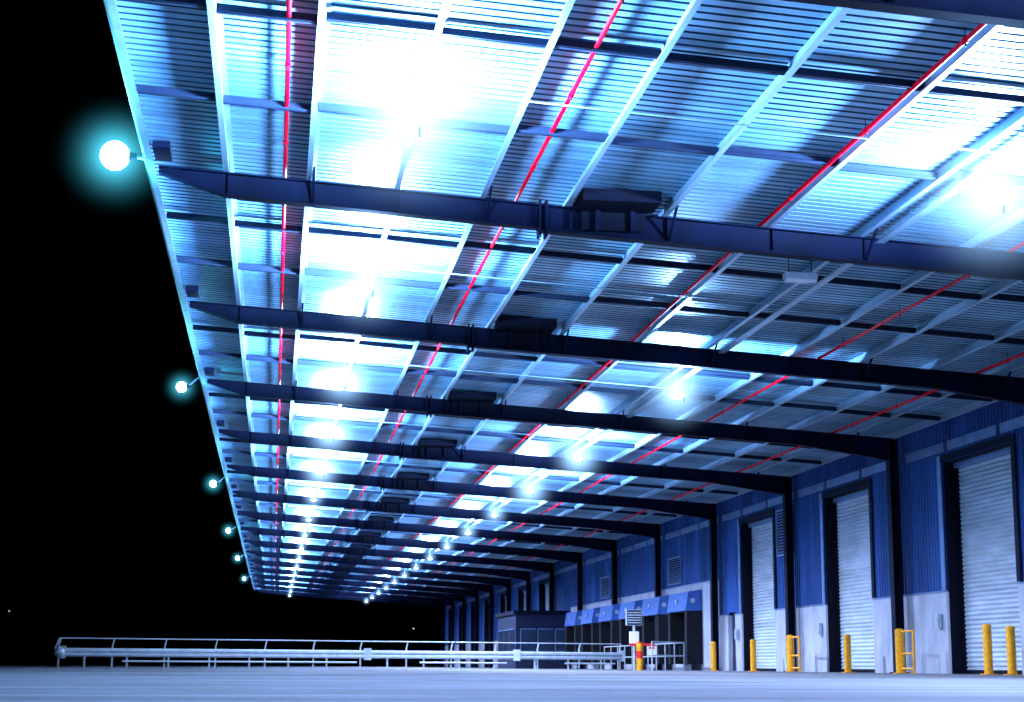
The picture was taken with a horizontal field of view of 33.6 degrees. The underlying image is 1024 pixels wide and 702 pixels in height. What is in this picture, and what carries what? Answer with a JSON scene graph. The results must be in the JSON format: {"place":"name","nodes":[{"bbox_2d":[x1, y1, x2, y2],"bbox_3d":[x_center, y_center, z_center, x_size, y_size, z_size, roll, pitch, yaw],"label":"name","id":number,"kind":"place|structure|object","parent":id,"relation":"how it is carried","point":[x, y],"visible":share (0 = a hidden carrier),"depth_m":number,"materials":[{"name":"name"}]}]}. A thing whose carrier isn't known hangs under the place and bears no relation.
{"place":"outdoors","nodes":[
{"label":"outdoors","id":0,"kind":"place"},
{"bbox_2d":[0,0,444,665],"label":"sky","id":1,"kind":"structure","parent":0,"point":[113,524],"materials":[{"name":"black"}]},
{"bbox_2d":[0,664,1023,701],"bbox_3d":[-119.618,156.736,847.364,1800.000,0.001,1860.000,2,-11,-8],"label":"ground","id":2,"kind":"structure","parent":0,"point":[171,683],"depth_m":13.35,"materials":[{"name":"concrete"}]},
{"bbox_2d":[2,610,8,663],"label":"street lamp","id":3,"kind":"object","parent":2,"relation":"on","point":[4,637],"visible":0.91,"depth_m":420.80,"materials":[{"name":"black metal"}]},
{"bbox_2d":[54,637,624,669],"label":"guard rail","id":4,"kind":"object","parent":2,"relation":"on","point":[265,653],"visible":0.97,"depth_m":67.72,"materials":[{"name":"silver metal"}]},
{"bbox_2d":[409,628,413,665],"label":"street lamp","id":5,"kind":"object","parent":2,"relation":"on","point":[409,643],"visible":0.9,"depth_m":414.44,"materials":[{"name":"black metal"}]},
{"bbox_2d":[495,610,569,668],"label":"dock office","id":6,"kind":"structure","parent":2,"relation":"on","point":[531,626],"depth_m":97.07,"materials":[{"name":"blue paint"}]},
{"bbox_2d":[498,628,564,651],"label":"office windows","id":7,"kind":"structure","parent":6,"relation":"in","point":[526,635],"depth_m":97.00,"materials":[{"name":"blue glass"}]},
{"bbox_2d":[565,610,585,668],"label":"dock shelter","id":8,"kind":"object","parent":2,"relation":"on","point":[572,627],"visible":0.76,"depth_m":94.06,"materials":[{"name":"fabric"}]},
{"bbox_2d":[580,607,603,668],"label":"dock shelter","id":9,"kind":"object","parent":2,"relation":"on","point":[589,623],"visible":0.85,"depth_m":88.96,"materials":[{"name":"fabric"}]},
{"bbox_2d":[598,603,623,668],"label":"dock shelter","id":10,"kind":"object","parent":2,"relation":"on","point":[608,620],"visible":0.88,"depth_m":83.95,"materials":[{"name":"fabric"}]},
{"bbox_2d":[618,600,645,669],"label":"dock shelter","id":11,"kind":"object","parent":2,"relation":"on","point":[624,629],"visible":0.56,"depth_m":80.18,"materials":[{"name":"fabric"}]},
{"bbox_2d":[625,610,656,669],"bbox_3d":[4.902,10.918,64.174,1.100,2.270,0.645,2,-11,-8],"label":"traffic control post","id":12,"kind":"object","parent":2,"relation":"on","point":[633,617],"visible":0.93,"depth_m":64.22,"materials":[{"name":"white metal"}]},
{"bbox_2d":[604,641,684,670],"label":"dock handrail","id":13,"kind":"object","parent":2,"relation":"on","point":[664,643],"visible":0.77,"depth_m":67.33,"materials":[{"name":"silver metal"}]},
{"bbox_2d":[642,595,671,669],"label":"dock shelter","id":14,"kind":"object","parent":2,"relation":"on","point":[653,607],"visible":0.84,"depth_m":73.28,"materials":[{"name":"fabric"}]},
{"bbox_2d":[440,439,909,672],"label":"columns","id":15,"kind":"structure","parent":2,"relation":"on","point":[895,553],"depth_m":64.52,"materials":[{"name":"metal"}]},
{"bbox_2d":[103,0,1023,608],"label":"loading canopy","id":16,"kind":"object","parent":15,"relation":"on","point":[589,232],"visible":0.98,"depth_m":29.32,"materials":[{"name":"metal"}]},
{"bbox_2d":[100,141,145,169],"bbox_3d":[-5.931,-2.920,25.369,2.300,2.300,2.300,2,-11,-8],"label":"eave floodlight","id":17,"kind":"object","parent":16,"relation":"attached to","point":[116,155],"visible":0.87,"depth_m":25.23,"materials":[{"name":"white glass"}]},
{"bbox_2d":[176,375,199,391],"bbox_3d":[-8.600,0.936,44.198,1.400,1.400,1.400,2,-11,-8],"label":"eave floodlight","id":18,"kind":"object","parent":16,"relation":"attached to","point":[182,386],"visible":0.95,"depth_m":44.13,"materials":[{"name":"white glass"}]},
{"bbox_2d":[210,476,224,486],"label":"eave floodlight","id":19,"kind":"object","parent":16,"relation":"attached to","point":[213,483],"visible":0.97,"depth_m":67.74,"materials":[{"name":"white glass"}]},
{"bbox_2d":[226,525,236,532],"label":"eave floodlight","id":20,"kind":"object","parent":16,"relation":"attached to","point":[228,530],"visible":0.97,"depth_m":91.37,"materials":[{"name":"white glass"}]},
{"bbox_2d":[326,408,333,440],"bbox_3d":[-5.252,2.365,48.975,2.300,2.300,2.300,2,-11,-8],"label":"bay lamp","id":21,"kind":"object","parent":16,"relation":"hanging from","point":[329,436],"visible":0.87,"depth_m":48.91,"materials":[{"name":"metal"}]},
{"bbox_2d":[339,346,348,387],"bbox_3d":[-3.918,0.619,39.527,2.300,2.300,2.300,2,-11,-8],"label":"bay lamp","id":22,"kind":"object","parent":16,"relation":"hanging from","point":[343,381],"visible":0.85,"depth_m":39.46,"materials":[{"name":"metal"}]},
{"bbox_2d":[360,243,373,296],"bbox_3d":[-2.543,-1.181,29.787,2.300,2.300,2.300,2,-11,-8],"label":"bay lamp","id":23,"kind":"object","parent":16,"relation":"hanging from","point":[366,288],"visible":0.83,"depth_m":29.74,"materials":[{"name":"metal"}]},
{"bbox_2d":[401,48,420,136],"bbox_3d":[-1.210,-2.799,20.315,3.000,3.000,3.000,2,-11,-8],"label":"bay lamp","id":24,"kind":"object","parent":16,"relation":"hanging from","point":[410,124],"visible":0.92,"depth_m":20.27,"materials":[{"name":"metal"}]},
{"bbox_2d":[574,457,582,463],"bbox_3d":[1.958,3.118,50.367,2.400,2.400,2.400,2,-11,-8],"label":"bay lamp","id":25,"kind":"object","parent":16,"relation":"hanging from","point":[577,458],"visible":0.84,"depth_m":50.27,"materials":[{"name":"metal"}]},
{"bbox_2d":[669,366,684,401],"bbox_3d":[3.652,0.888,37.620,2.400,2.400,2.400,2,-11,-8],"label":"bay lamp","id":26,"kind":"object","parent":16,"relation":"hanging from","point":[676,395],"visible":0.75,"depth_m":37.52,"materials":[{"name":"metal"}]},
{"bbox_2d":[783,258,817,283],"bbox_3d":[4.880,-1.386,28.768,0.560,0.450,0.180,2,-11,-8],"label":"batten light","id":27,"kind":"object","parent":16,"relation":"attached to","point":[798,277],"visible":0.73,"depth_m":28.67,"materials":[{"name":"white metal"}]},
{"bbox_2d":[983,145,1004,214],"bbox_3d":[6.255,-2.014,22.045,3.000,3.000,3.000,2,-11,-8],"label":"bay lamp","id":28,"kind":"object","parent":16,"relation":"hanging from","point":[994,202],"visible":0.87,"depth_m":21.98,"materials":[{"name":"metal"}]},
{"bbox_2d":[667,589,702,669],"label":"dock shelter","id":29,"kind":"object","parent":2,"relation":"on","point":[684,610],"visible":0.94,"depth_m":67.88,"materials":[{"name":"fabric"}]},
{"bbox_2d":[444,506,965,661],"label":"building shell","id":30,"kind":"object","parent":2,"relation":"on","point":[729,613],"visible":0.08,"depth_m":65.51},
{"bbox_2d":[448,443,1009,673],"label":"door reveals","id":31,"kind":"structure","parent":30,"relation":"attached to","point":[953,567],"depth_m":52.62,"materials":[{"name":"black metal"}]},
{"bbox_2d":[474,447,1022,674],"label":"roller doors","id":32,"kind":"structure","parent":31,"relation":"in","point":[989,594],"depth_m":43.24,"materials":[{"name":"white metal"}]},
{"bbox_2d":[445,401,1023,645],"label":"wall cladding","id":33,"kind":"structure","parent":30,"relation":"attached to","point":[920,533],"depth_m":54.41,"materials":[{"name":"blue metal"}]},
{"bbox_2d":[557,506,793,610],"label":"louvres","id":34,"kind":"object","parent":33,"relation":"attached to","point":[674,570],"visible":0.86,"depth_m":72.45,"materials":[{"name":"metal"}]},
{"bbox_2d":[447,433,1021,650],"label":"door trims","id":35,"kind":"structure","parent":33,"relation":"attached to","point":[1010,438],"depth_m":48.47,"materials":[{"name":"blue paint"}]},
{"bbox_2d":[446,415,1023,645],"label":"flashings","id":36,"kind":"object","parent":30,"relation":"attached to","point":[1005,426],"visible":0.75,"depth_m":52.88,"materials":[{"name":"blue metal"}]},
{"bbox_2d":[709,641,718,670],"bbox_3d":[7.380,11.180,62.219,0.300,1.065,0.300,2,-11,-8],"label":"bollard","id":37,"kind":"object","parent":2,"relation":"on","point":[713,655],"visible":1,"depth_m":62.13,"materials":[{"name":"yellow metal"}]},
{"bbox_2d":[444,580,1023,674],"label":"concrete dado","id":38,"kind":"object","parent":2,"relation":"on","point":[933,655],"visible":0.38,"depth_m":52.81,"materials":[{"name":"grey concrete"}]},
{"bbox_2d":[732,612,735,670],"bbox_3d":[8.350,10.831,63.293,0.090,2.150,1.000,2,-11,-8],"label":"personnel door","id":39,"kind":"structure","parent":2,"relation":"on","point":[734,644],"depth_m":63.59,"materials":[{"name":"white paint"}]},
{"bbox_2d":[750,639,756,670],"bbox_3d":[8.109,10.226,57.057,0.300,1.065,0.300,2,-11,-8],"label":"bollard","id":40,"kind":"object","parent":2,"relation":"on","point":[753,654],"visible":0.98,"depth_m":56.98,"materials":[{"name":"yellow metal"}]},
{"bbox_2d":[785,635,800,671],"bbox_3d":[8.747,9.352,52.545,0.300,1.144,1.180,2,-11,-8],"label":"bollard","id":41,"kind":"object","parent":2,"relation":"on","point":[791,667],"visible":0.94,"depth_m":52.84,"materials":[{"name":"yellow metal"}]},
{"bbox_2d":[841,634,854,672],"bbox_3d":[9.429,8.498,47.707,0.300,1.065,0.300,2,-11,-8],"label":"bollard","id":42,"kind":"object","parent":2,"relation":"on","point":[847,655],"visible":1,"depth_m":47.63,"materials":[{"name":"yellow metal"}]},
{"bbox_2d":[895,628,918,673],"bbox_3d":[10.053,7.642,43.292,0.300,1.144,1.180,2,-11,-8],"label":"bollard","id":43,"kind":"object","parent":2,"relation":"on","point":[900,652],"visible":1,"depth_m":43.58,"materials":[{"name":"yellow metal"}]},
{"bbox_2d":[980,624,997,674],"bbox_3d":[10.749,6.736,38.362,0.300,1.135,0.300,2,-11,-8],"label":"bollard","id":44,"kind":"object","parent":2,"relation":"on","point":[987,649],"visible":1,"depth_m":38.28,"materials":[{"name":"yellow metal"}]},
{"bbox_2d":[1003,626,1021,674],"bbox_3d":[10.921,6.545,37.139,0.300,1.065,0.300,2,-11,-8],"label":"bollard","id":45,"kind":"object","parent":2,"relation":"on","point":[1011,651],"visible":0.94,"depth_m":37.06,"materials":[{"name":"yellow metal"}]}
]}

